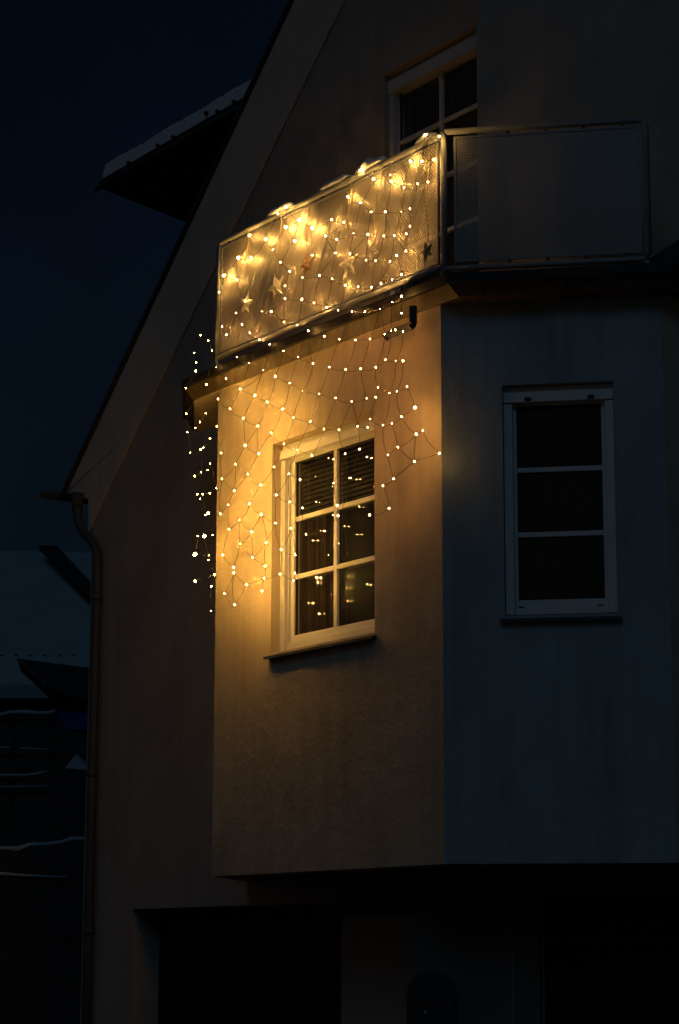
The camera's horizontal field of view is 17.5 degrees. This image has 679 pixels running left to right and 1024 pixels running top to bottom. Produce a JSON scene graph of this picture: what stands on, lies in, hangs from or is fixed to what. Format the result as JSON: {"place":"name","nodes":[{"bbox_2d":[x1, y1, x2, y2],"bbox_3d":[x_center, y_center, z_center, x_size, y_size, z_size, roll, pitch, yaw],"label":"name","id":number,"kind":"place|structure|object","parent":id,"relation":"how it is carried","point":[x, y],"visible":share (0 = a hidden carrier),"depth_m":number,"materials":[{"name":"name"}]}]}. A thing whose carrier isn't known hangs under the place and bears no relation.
{"place":"outdoors","nodes":[
{"label":"outdoors","id":0,"kind":"place"},
{"bbox_2d":[45,724,86,1018],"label":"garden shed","id":1,"kind":"structure","parent":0,"point":[67,802],"depth_m":24.86,"materials":[{"name":"brown wood"}]},
{"bbox_2d":[56,712,87,732],"bbox_3d":[-2.952,2.479,25.946,0.769,0.290,0.250,0,-11,0],"label":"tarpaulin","id":2,"kind":"object","parent":1,"relation":"attached to","point":[75,722],"visible":0.36,"depth_m":25.93,"materials":[{"name":"blue plastic"}]},
{"bbox_2d":[0,545,185,1019],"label":"neighbour house","id":3,"kind":"structure","parent":0,"point":[45,593],"depth_m":30.35,"materials":[{"name":"metal"}]},
{"bbox_2d":[0,0,340,943],"label":"sky","id":4,"kind":"structure","parent":0,"point":[84,84],"materials":[{"name":"blue"}]},
{"bbox_2d":[186,986,574,994],"bbox_3d":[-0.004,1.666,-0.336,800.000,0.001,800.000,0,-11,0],"label":"ground","id":5,"kind":"structure","parent":0,"point":[321,989],"depth_m":122.29,"materials":[{"name":"black"}]},
{"bbox_2d":[0,836,84,1023],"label":"garden fence","id":6,"kind":"object","parent":5,"relation":"on","point":[35,886],"visible":0.8,"depth_m":21.61,"materials":[{"name":"brown wood"}]},
{"bbox_2d":[39,0,678,1023],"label":"house","id":7,"kind":"structure","parent":5,"relation":"on","point":[453,672],"depth_m":15.81,"materials":[{"name":"beige paint"}]},
{"bbox_2d":[184,334,216,610],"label":"strand lights","id":8,"kind":"object","parent":7,"relation":"hanging from","point":[196,552],"visible":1,"depth_m":17.00,"materials":[{"name":"white plastic"}]},
{"bbox_2d":[241,229,252,313],"bbox_3d":[-0.715,-1.870,17.168,0.041,0.704,0.180,11,-15,-42],"label":"star ornament","id":9,"kind":"object","parent":7,"relation":"hanging from","point":[247,302],"visible":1,"depth_m":17.12,"materials":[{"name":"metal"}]},
{"bbox_2d":[158,904,340,1023],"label":"garage door","id":10,"kind":"structure","parent":7,"relation":"in","point":[293,950],"depth_m":18.14,"materials":[{"name":"black"}]},
{"bbox_2d":[268,212,282,301],"bbox_3d":[-0.489,-1.936,16.846,0.038,0.701,0.225,8,-14,-35],"label":"star ornament","id":11,"kind":"object","parent":7,"relation":"hanging from","point":[275,288],"visible":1,"depth_m":16.79,"materials":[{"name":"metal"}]},
{"bbox_2d":[267,202,293,216],"bbox_3d":[-0.453,-2.318,16.931,0.074,0.056,0.353,8,-14,-34],"label":"snow patch","id":12,"kind":"object","parent":7,"relation":"on","point":[278,209],"visible":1,"depth_m":16.89,"materials":[{"name":"white snow"}]},
{"bbox_2d":[299,199,312,275],"bbox_3d":[-0.252,-2.048,16.524,0.184,0.608,0.042,-11,-16,43],"label":"star ornament","id":13,"kind":"object","parent":7,"relation":"hanging from","point":[305,264],"visible":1,"depth_m":16.48,"materials":[{"name":"gold plastic"}]},
{"bbox_2d":[263,416,376,659],"bbox_3d":[-0.037,0.200,16.012,0.321,1.627,1.370,8,-14,-34],"label":"window","id":14,"kind":"structure","parent":7,"relation":"in","point":[323,566],"depth_m":16.32,"materials":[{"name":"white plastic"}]},
{"bbox_2d":[216,295,439,604],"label":"net lights","id":15,"kind":"object","parent":7,"relation":"attached to","point":[319,441],"visible":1,"depth_m":15.85,"materials":[{"name":"yellow"}]},
{"bbox_2d":[219,133,439,339],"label":"net lights","id":16,"kind":"object","parent":7,"relation":"hanging from","point":[331,220],"visible":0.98,"depth_m":16.06,"materials":[{"name":"yellow"}]},
{"bbox_2d":[319,174,351,190],"bbox_3d":[-0.029,-2.438,16.336,0.075,0.058,0.395,8,-14,-34],"label":"snow patch","id":17,"kind":"object","parent":7,"relation":"on","point":[340,178],"visible":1,"depth_m":16.29,"materials":[{"name":"white snow"}]},
{"bbox_2d":[339,178,356,279],"bbox_3d":[0.057,-2.060,16.073,0.041,0.761,0.243,9,-15,-38],"label":"star ornament","id":18,"kind":"object","parent":7,"relation":"hanging from","point":[347,262],"visible":1,"depth_m":16.02,"materials":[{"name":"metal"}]},
{"bbox_2d":[355,156,385,173],"bbox_3d":[0.224,-2.518,15.983,0.075,0.098,0.366,8,-14,-34],"label":"snow patch","id":19,"kind":"object","parent":7,"relation":"on","point":[368,162],"visible":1,"depth_m":15.94,"materials":[{"name":"white snow"}]},
{"bbox_2d":[363,162,382,263],"bbox_3d":[0.234,-2.127,15.830,0.038,0.726,0.242,8,-14,-34],"label":"star ornament","id":20,"kind":"object","parent":7,"relation":"hanging from","point":[371,250],"visible":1,"depth_m":15.78,"materials":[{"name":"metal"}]},
{"bbox_2d":[420,140,431,261],"bbox_3d":[0.595,-2.155,15.308,0.038,0.876,0.145,10,-15,-41],"label":"star ornament","id":21,"kind":"object","parent":7,"relation":"hanging from","point":[425,252],"visible":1,"depth_m":15.25,"materials":[{"name":"beige plastic"}]},
{"bbox_2d":[414,132,437,144],"bbox_3d":[0.604,-2.616,15.448,0.066,0.058,0.249,8,-14,-34],"label":"snow patch","id":22,"kind":"object","parent":7,"relation":"on","point":[429,134],"visible":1,"depth_m":15.41,"materials":[{"name":"white snow"}]},
{"bbox_2d":[406,971,456,1023],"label":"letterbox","id":23,"kind":"object","parent":7,"relation":"attached to","point":[431,997],"visible":1,"depth_m":14.91,"materials":[{"name":"metal"}]},
{"bbox_2d":[388,32,477,295],"bbox_3d":[0.788,-2.476,16.843,0.122,2.176,1.244,8,-14,-34],"label":"window","id":24,"kind":"structure","parent":7,"relation":"in","point":[464,50],"depth_m":17.15,"materials":[{"name":"white"}]},
{"bbox_2d":[500,384,622,621],"bbox_3d":[1.468,-0.060,14.720,0.802,1.612,0.200,-2,-12,10],"label":"window","id":25,"kind":"structure","parent":7,"relation":"in","point":[601,395],"depth_m":14.74,"materials":[{"name":"white plastic"}]},
{"bbox_2d":[543,895,678,1023],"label":"garage door","id":26,"kind":"structure","parent":7,"relation":"in","point":[618,955],"depth_m":15.12,"materials":[{"name":"black"}]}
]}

